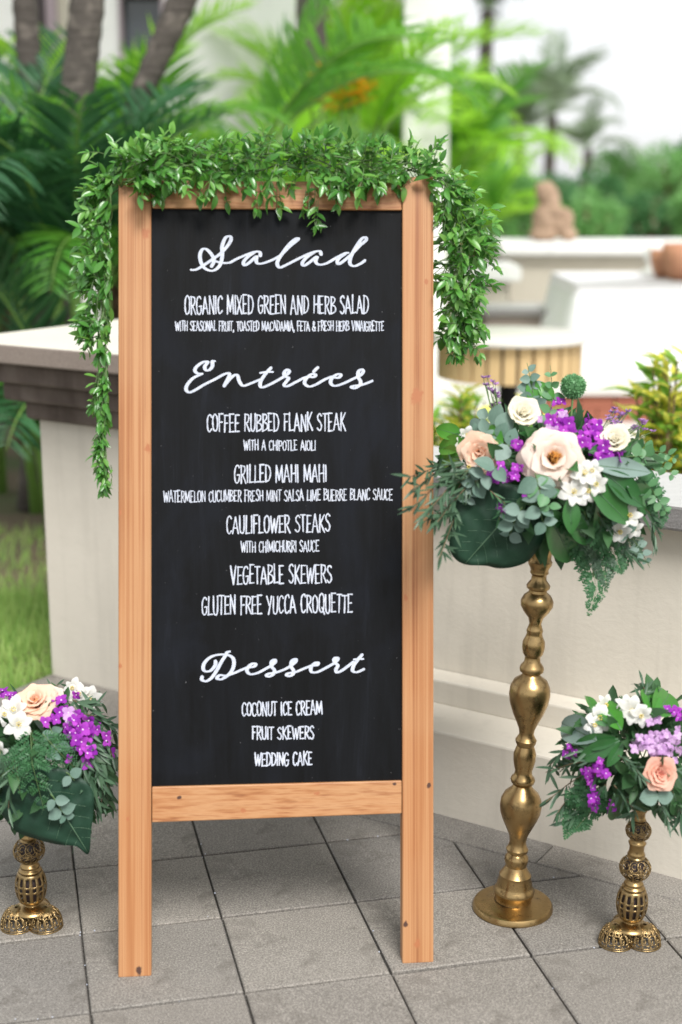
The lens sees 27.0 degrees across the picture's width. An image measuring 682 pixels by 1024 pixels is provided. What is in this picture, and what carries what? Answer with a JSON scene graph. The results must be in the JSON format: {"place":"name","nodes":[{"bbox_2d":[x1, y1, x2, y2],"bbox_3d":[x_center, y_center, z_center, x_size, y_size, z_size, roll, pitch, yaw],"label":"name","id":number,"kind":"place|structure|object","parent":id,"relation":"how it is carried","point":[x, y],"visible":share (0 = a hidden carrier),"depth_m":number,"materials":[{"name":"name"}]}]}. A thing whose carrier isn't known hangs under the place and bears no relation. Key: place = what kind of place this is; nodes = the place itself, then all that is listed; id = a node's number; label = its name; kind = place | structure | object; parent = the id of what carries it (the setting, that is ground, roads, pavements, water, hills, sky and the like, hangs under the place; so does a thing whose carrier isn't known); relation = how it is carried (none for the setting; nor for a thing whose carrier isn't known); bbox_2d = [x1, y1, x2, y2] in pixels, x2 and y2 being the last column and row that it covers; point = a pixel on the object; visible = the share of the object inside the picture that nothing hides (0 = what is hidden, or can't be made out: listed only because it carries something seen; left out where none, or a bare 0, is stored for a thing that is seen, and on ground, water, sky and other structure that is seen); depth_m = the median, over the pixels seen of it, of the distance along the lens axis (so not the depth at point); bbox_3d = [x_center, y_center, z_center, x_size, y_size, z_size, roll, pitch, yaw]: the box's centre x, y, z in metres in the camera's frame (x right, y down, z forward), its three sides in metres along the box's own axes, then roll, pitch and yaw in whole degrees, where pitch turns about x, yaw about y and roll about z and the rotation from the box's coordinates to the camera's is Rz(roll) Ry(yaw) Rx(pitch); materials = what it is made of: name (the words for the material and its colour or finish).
{"place":"outdoors","nodes":[
{"label":"outdoors","id":0,"kind":"place"},
{"bbox_2d":[0,518,54,691],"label":"lawn grass","id":1,"kind":"structure","parent":0,"point":[14,601],"depth_m":5.06,"materials":[{"name":"green plant"}]},
{"bbox_2d":[0,182,665,692],"bbox_3d":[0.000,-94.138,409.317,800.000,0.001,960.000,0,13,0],"label":"ground","id":2,"kind":"structure","parent":0,"point":[12,514],"depth_m":6.63,"materials":[{"name":"green plant"}]},
{"bbox_2d":[12,0,43,279],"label":"palm tree","id":3,"kind":"object","parent":2,"relation":"on","point":[26,26],"visible":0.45,"depth_m":6.81,"materials":[{"name":"grey plant"}]},
{"bbox_2d":[8,120,48,446],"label":"tree","id":4,"kind":"object","parent":2,"relation":"on","point":[18,441],"depth_m":8.60,"materials":[{"name":"green plant"}]},
{"bbox_2d":[0,29,63,331],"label":"tree","id":5,"kind":"object","parent":2,"relation":"on","point":[8,62],"visible":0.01,"depth_m":9.36,"materials":[{"name":"green plant"}]},
{"bbox_2d":[0,230,73,461],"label":"areca palm","id":6,"kind":"object","parent":2,"relation":"on","point":[40,302],"visible":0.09,"depth_m":5.70,"materials":[{"name":"green plant"}]},
{"bbox_2d":[17,0,104,512],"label":"palm tree","id":7,"kind":"object","parent":2,"relation":"on","point":[82,48],"visible":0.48,"depth_m":6.44,"materials":[{"name":"brown plant"}]},
{"bbox_2d":[0,21,190,513],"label":"areca palm","id":8,"kind":"object","parent":2,"relation":"on","point":[35,503],"visible":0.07,"depth_m":6.83,"materials":[{"name":"green plant"}]},
{"bbox_2d":[0,0,197,434],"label":"palm tree","id":9,"kind":"object","parent":2,"relation":"on","point":[174,18],"visible":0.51,"depth_m":6.63,"materials":[{"name":"brown plant"}]},
{"bbox_2d":[0,75,257,520],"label":"areca palm","id":10,"kind":"object","parent":2,"relation":"on","point":[55,207],"visible":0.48,"depth_m":5.87,"materials":[{"name":"green plant"}]},
{"bbox_2d":[0,0,264,134],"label":"areca palm","id":11,"kind":"object","parent":2,"relation":"on","point":[201,25],"visible":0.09,"depth_m":8.51,"materials":[{"name":"green plant"}]},
{"bbox_2d":[111,113,158,319],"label":"tree","id":12,"kind":"object","parent":2,"relation":"on","point":[114,301],"depth_m":8.83,"materials":[{"name":"green plant"}]},
{"bbox_2d":[0,66,295,318],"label":"areca palm","id":13,"kind":"object","parent":2,"relation":"on","point":[56,236],"visible":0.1,"depth_m":6.01,"materials":[{"name":"green plant"}]},
{"bbox_2d":[5,137,342,260],"bbox_3d":[-0.722,-0.999,7.234,2.201,1.817,2.408,0,13,0],"label":"areca palm","id":14,"kind":"object","parent":2,"relation":"on","point":[202,176],"visible":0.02,"depth_m":6.88,"materials":[{"name":"green plant"}]},
{"bbox_2d":[93,42,286,285],"bbox_3d":[-1.248,-1.481,8.357,2.384,2.244,2.620,-7,15,-28],"label":"areca palm","id":15,"kind":"object","parent":2,"relation":"on","point":[169,77],"visible":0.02,"depth_m":7.34,"materials":[{"name":"green plant"}]},
{"bbox_2d":[184,105,237,139],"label":"tree","id":16,"kind":"object","parent":2,"relation":"on","point":[220,126],"visible":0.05,"depth_m":9.86,"materials":[{"name":"green plant"}]},
{"bbox_2d":[0,0,451,389],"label":"house","id":17,"kind":"structure","parent":2,"relation":"on","point":[126,20],"depth_m":11.41,"materials":[{"name":"white paint"}]},
{"bbox_2d":[118,0,163,60],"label":"window frame","id":18,"kind":"structure","parent":17,"relation":"in","point":[120,2],"depth_m":11.39,"materials":[{"name":"grey"}]},
{"bbox_2d":[124,0,159,51],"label":"window","id":19,"kind":"structure","parent":17,"relation":"in","point":[136,12],"depth_m":11.51,"materials":[{"name":"grey glass"}]},
{"bbox_2d":[109,119,381,181],"bbox_3d":[-0.828,-1.431,8.736,2.400,1.976,2.888,-4,14,-15],"label":"areca palm","id":20,"kind":"object","parent":2,"relation":"on","point":[291,179],"visible":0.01,"depth_m":8.05,"materials":[{"name":"green plant"}]},
{"bbox_2d":[180,58,451,187],"bbox_3d":[-0.384,-1.691,8.912,2.434,2.398,2.685,-7,15,-26],"label":"areca palm","id":21,"kind":"object","parent":2,"relation":"on","point":[301,120],"visible":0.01,"depth_m":9.02,"materials":[{"name":"green plant"}]},
{"bbox_2d":[247,0,492,178],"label":"young palm","id":22,"kind":"object","parent":2,"relation":"on","point":[333,67],"visible":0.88,"depth_m":7.22,"materials":[{"name":"green plant"}]},
{"bbox_2d":[468,113,515,258],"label":"tree","id":23,"kind":"object","parent":2,"relation":"on","point":[504,119],"visible":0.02,"depth_m":22.84,"materials":[{"name":"green plant"}]},
{"bbox_2d":[472,0,527,100],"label":"palm tree","id":24,"kind":"object","parent":2,"relation":"on","point":[488,15],"visible":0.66,"depth_m":24.71,"materials":[{"name":"grey plant"}]},
{"bbox_2d":[480,159,546,260],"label":"tree","id":25,"kind":"object","parent":2,"relation":"on","point":[523,183],"visible":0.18,"depth_m":19.27,"materials":[{"name":"green plant"}]},
{"bbox_2d":[491,68,595,174],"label":"palm tree","id":26,"kind":"object","parent":2,"relation":"on","point":[525,112],"visible":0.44,"depth_m":28.81,"materials":[{"name":"green plant"}]},
{"bbox_2d":[510,171,591,237],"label":"tree","id":27,"kind":"object","parent":2,"relation":"on","point":[568,191],"visible":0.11,"depth_m":24.25,"materials":[{"name":"green plant"}]},
{"bbox_2d":[433,446,681,878],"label":"garden wall","id":28,"kind":"structure","parent":2,"relation":"on","point":[624,633],"depth_m":3.50,"materials":[{"name":"beige paint"}]},
{"bbox_2d":[494,27,623,182],"bbox_3d":[4.829,-8.624,32.845,3.218,5.021,2.624,12,18,43],"label":"palm tree","id":29,"kind":"object","parent":2,"relation":"on","point":[557,78],"visible":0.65,"depth_m":32.36,"materials":[{"name":"green plant"}]},
{"bbox_2d":[533,93,643,195],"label":"palm tree","id":30,"kind":"object","parent":2,"relation":"on","point":[588,126],"visible":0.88,"depth_m":36.51,"materials":[{"name":"green plant"}]},
{"bbox_2d":[558,183,630,237],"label":"tree","id":31,"kind":"object","parent":2,"relation":"on","point":[598,220],"visible":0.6,"depth_m":19.35,"materials":[{"name":"green plant"}]},
{"bbox_2d":[565,166,625,218],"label":"tree","id":32,"kind":"object","parent":2,"relation":"on","point":[608,183],"visible":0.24,"depth_m":28.93,"materials":[{"name":"green plant"}]},
{"bbox_2d":[588,145,661,235],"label":"tree","id":33,"kind":"object","parent":2,"relation":"on","point":[627,171],"visible":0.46,"depth_m":36.53,"materials":[{"name":"green plant"}]},
{"bbox_2d":[613,189,681,237],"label":"tree","id":34,"kind":"object","parent":2,"relation":"on","point":[641,222],"visible":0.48,"depth_m":20.35,"materials":[{"name":"green plant"}]},
{"bbox_2d":[620,139,681,228],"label":"tree","id":35,"kind":"object","parent":2,"relation":"on","point":[669,176],"visible":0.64,"depth_m":32.68,"materials":[{"name":"green plant"}]},
{"bbox_2d":[0,674,681,1023],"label":"pavement","id":36,"kind":"structure","parent":0,"point":[291,920],"depth_m":2.98,"materials":[{"name":"stone"}]},
{"bbox_2d":[0,836,63,934],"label":"pierced brass stand","id":37,"kind":"object","parent":36,"relation":"on","point":[33,906],"visible":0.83,"depth_m":3.00,"materials":[{"name":"gold metal"}]},
{"bbox_2d":[0,677,117,853],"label":"flower arrangement","id":38,"kind":"object","parent":37,"relation":"on","point":[42,798],"visible":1,"depth_m":2.85,"materials":[{"name":"green plant"}]},
{"bbox_2d":[0,319,433,690],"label":"stone pier","id":39,"kind":"structure","parent":36,"relation":"on","point":[43,371],"depth_m":4.36,"materials":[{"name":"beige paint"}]},
{"bbox_2d":[118,177,432,976],"bbox_3d":[-0.125,0.110,2.934,0.690,1.563,0.510,-1,13,-6],"label":"menu board","id":40,"kind":"object","parent":36,"relation":"on","point":[274,545],"visible":1,"depth_m":2.87,"materials":[{"name":"brown wood"}]},
{"bbox_2d":[66,118,505,498],"bbox_3d":[-0.099,-0.417,2.893,0.907,0.740,0.221,-2,13,-8],"label":"leaf garland","id":41,"kind":"object","parent":40,"relation":"attached to","point":[463,304],"visible":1,"depth_m":2.84,"materials":[{"name":"green plant"}]},
{"bbox_2d":[472,551,553,928],"bbox_3d":[0.374,0.456,3.008,0.175,0.842,0.175,0,13,0],"label":"tall brass stand","id":42,"kind":"object","parent":36,"relation":"on","point":[520,896],"visible":0.94,"depth_m":3.01,"materials":[{"name":"gold metal"}]},
{"bbox_2d":[392,364,681,616],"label":"flower arrangement","id":43,"kind":"object","parent":42,"relation":"on","point":[564,486],"visible":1,"depth_m":2.78,"materials":[{"name":"green plant"}]},
{"bbox_2d":[598,810,660,951],"bbox_3d":[0.601,0.746,2.945,0.131,0.304,0.111,0,13,0],"label":"pierced brass stand","id":44,"kind":"object","parent":36,"relation":"on","point":[628,922],"visible":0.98,"depth_m":2.93,"materials":[{"name":"gold metal"}]},
{"bbox_2d":[536,671,681,839],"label":"flower arrangement","id":45,"kind":"object","parent":44,"relation":"on","point":[593,751],"visible":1,"depth_m":2.79,"materials":[{"name":"green plant"}]},
{"bbox_2d":[446,261,520,327],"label":"parapet","id":46,"kind":"structure","parent":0,"point":[511,271],"depth_m":12.28,"materials":[{"name":"beige concrete"}]},
{"bbox_2d":[337,0,681,181],"label":"sky","id":47,"kind":"structure","parent":0,"point":[644,73],"materials":[{"name":"white"}]},
{"bbox_2d":[433,381,643,455],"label":"patio","id":48,"kind":"structure","parent":0,"point":[439,395],"depth_m":10.45,"materials":[{"name":"beige concrete"}]},
{"bbox_2d":[296,0,327,139],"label":"palm tree","id":49,"kind":"object","parent":48,"relation":"on","point":[319,29],"visible":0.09,"depth_m":9.92,"materials":[{"name":"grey plant"}]},
{"bbox_2d":[308,62,382,181],"bbox_3d":[0.004,-1.423,8.186,1.028,2.204,1.336,0,13,0],"label":"heliconia plant","id":50,"kind":"object","parent":48,"relation":"on","point":[357,92],"visible":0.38,"depth_m":7.83,"materials":[{"name":"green plant"}]},
{"bbox_2d":[301,112,394,169],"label":"tree","id":51,"kind":"object","parent":48,"relation":"on","point":[361,137],"visible":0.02,"depth_m":9.87,"materials":[{"name":"green plant"}]},
{"bbox_2d":[193,0,554,162],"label":"areca palm","id":52,"kind":"object","parent":48,"relation":"on","point":[378,14],"visible":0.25,"depth_m":10.74,"materials":[{"name":"green plant"}]},
{"bbox_2d":[353,11,518,178],"bbox_3d":[0.469,-1.503,7.911,0.876,2.482,1.066,-9,16,-35],"label":"young palm","id":53,"kind":"object","parent":48,"relation":"on","point":[387,104],"visible":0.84,"depth_m":7.63,"materials":[{"name":"green plant"}]},
{"bbox_2d":[339,39,585,304],"bbox_3d":[0.839,-2.396,11.300,2.282,2.682,1.935,0,13,0],"label":"areca palm","id":54,"kind":"object","parent":48,"relation":"on","point":[465,152],"visible":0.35,"depth_m":10.82,"materials":[{"name":"green plant"}]},
{"bbox_2d":[433,383,501,446],"bbox_3d":[0.467,-0.069,5.321,0.435,0.854,0.347,6,14,24],"label":"croton shrub","id":55,"kind":"object","parent":48,"relation":"on","point":[462,404],"visible":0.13,"depth_m":5.22,"materials":[{"name":"green plant"}]},
{"bbox_2d":[453,99,571,259],"bbox_3d":[1.271,-3.222,15.291,2.368,2.474,2.620,0,13,0],"label":"areca palm","id":56,"kind":"object","parent":48,"relation":"on","point":[496,183],"visible":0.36,"depth_m":14.96,"materials":[{"name":"green plant"}]},
{"bbox_2d":[434,326,591,412],"bbox_3d":[0.877,-0.546,7.472,0.842,0.779,0.842,0,13,0],"label":"slatted round table","id":57,"kind":"object","parent":48,"relation":"on","point":[510,353],"visible":0.66,"depth_m":7.12,"materials":[{"name":"beige wood"}]},
{"bbox_2d":[480,303,546,326],"bbox_3d":[1.560,-1.459,12.008,0.961,0.530,0.950,0,13,0],"label":"stone step","id":58,"kind":"object","parent":48,"relation":"on","point":[515,314],"visible":0.12,"depth_m":11.95,"materials":[{"name":"beige stone"}]},
{"bbox_2d":[494,238,681,302],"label":"parapet wall","id":59,"kind":"structure","parent":48,"relation":"on","point":[538,262],"depth_m":13.40,"materials":[{"name":"beige concrete"}]},
{"bbox_2d":[529,181,576,240],"bbox_3d":[2.018,-2.854,13.505,0.454,0.568,0.257,0,13,0],"label":"stone statue","id":60,"kind":"object","parent":59,"relation":"on","point":[552,218],"visible":1,"depth_m":13.42,"materials":[{"name":"beige stone"}]},
{"bbox_2d":[521,376,681,421],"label":"brick edging","id":61,"kind":"object","parent":48,"relation":"on","point":[596,403],"visible":0.3,"depth_m":9.39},
{"bbox_2d":[599,342,681,473],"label":"croton shrub","id":62,"kind":"object","parent":48,"relation":"on","point":[664,400],"visible":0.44,"depth_m":4.56,"materials":[{"name":"green plant"}]},
{"bbox_2d":[665,185,681,237],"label":"tree","id":63,"kind":"object","parent":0,"point":[676,199],"visible":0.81,"depth_m":19.62,"materials":[{"name":"green plant"}]},
{"bbox_2d":[668,142,681,162],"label":"tree","id":64,"kind":"object","parent":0,"point":[677,145],"visible":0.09,"depth_m":34.82,"materials":[{"name":"green plant"}]},
{"bbox_3d":[2.986,-1.489,11.478,2.340,0.794,1.170,0,13,0],"label":"long table","id":65,"kind":"object","parent":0,"visible":0},
{"bbox_2d":[540,272,681,375],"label":"tablecloth","id":66,"kind":"object","parent":65,"relation":"on","point":[624,319],"visible":0.67,"depth_m":10.82,"materials":[{"name":"white fabric"}]},
{"bbox_2d":[641,241,661,274],"bbox_3d":[2.562,-2.078,11.633,0.200,0.271,0.200,0,13,0],"label":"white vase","id":67,"kind":"object","parent":66,"relation":"on","point":[647,270],"visible":0.43,"depth_m":11.59,"materials":[{"name":"white ceramic"}]},
{"bbox_2d":[650,249,668,277],"bbox_3d":[2.576,-1.973,11.298,0.247,0.220,0.247,0,13,0],"label":"terracotta bowl","id":68,"kind":"object","parent":66,"relation":"on","point":[657,265],"visible":0.55,"depth_m":11.23,"materials":[{"name":"orange ceramic"}]},
{"bbox_2d":[662,242,681,280],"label":"terracotta bowl","id":69,"kind":"object","parent":66,"relation":"on","point":[672,257],"visible":1,"depth_m":10.90,"materials":[{"name":"orange ceramic"}]}
]}

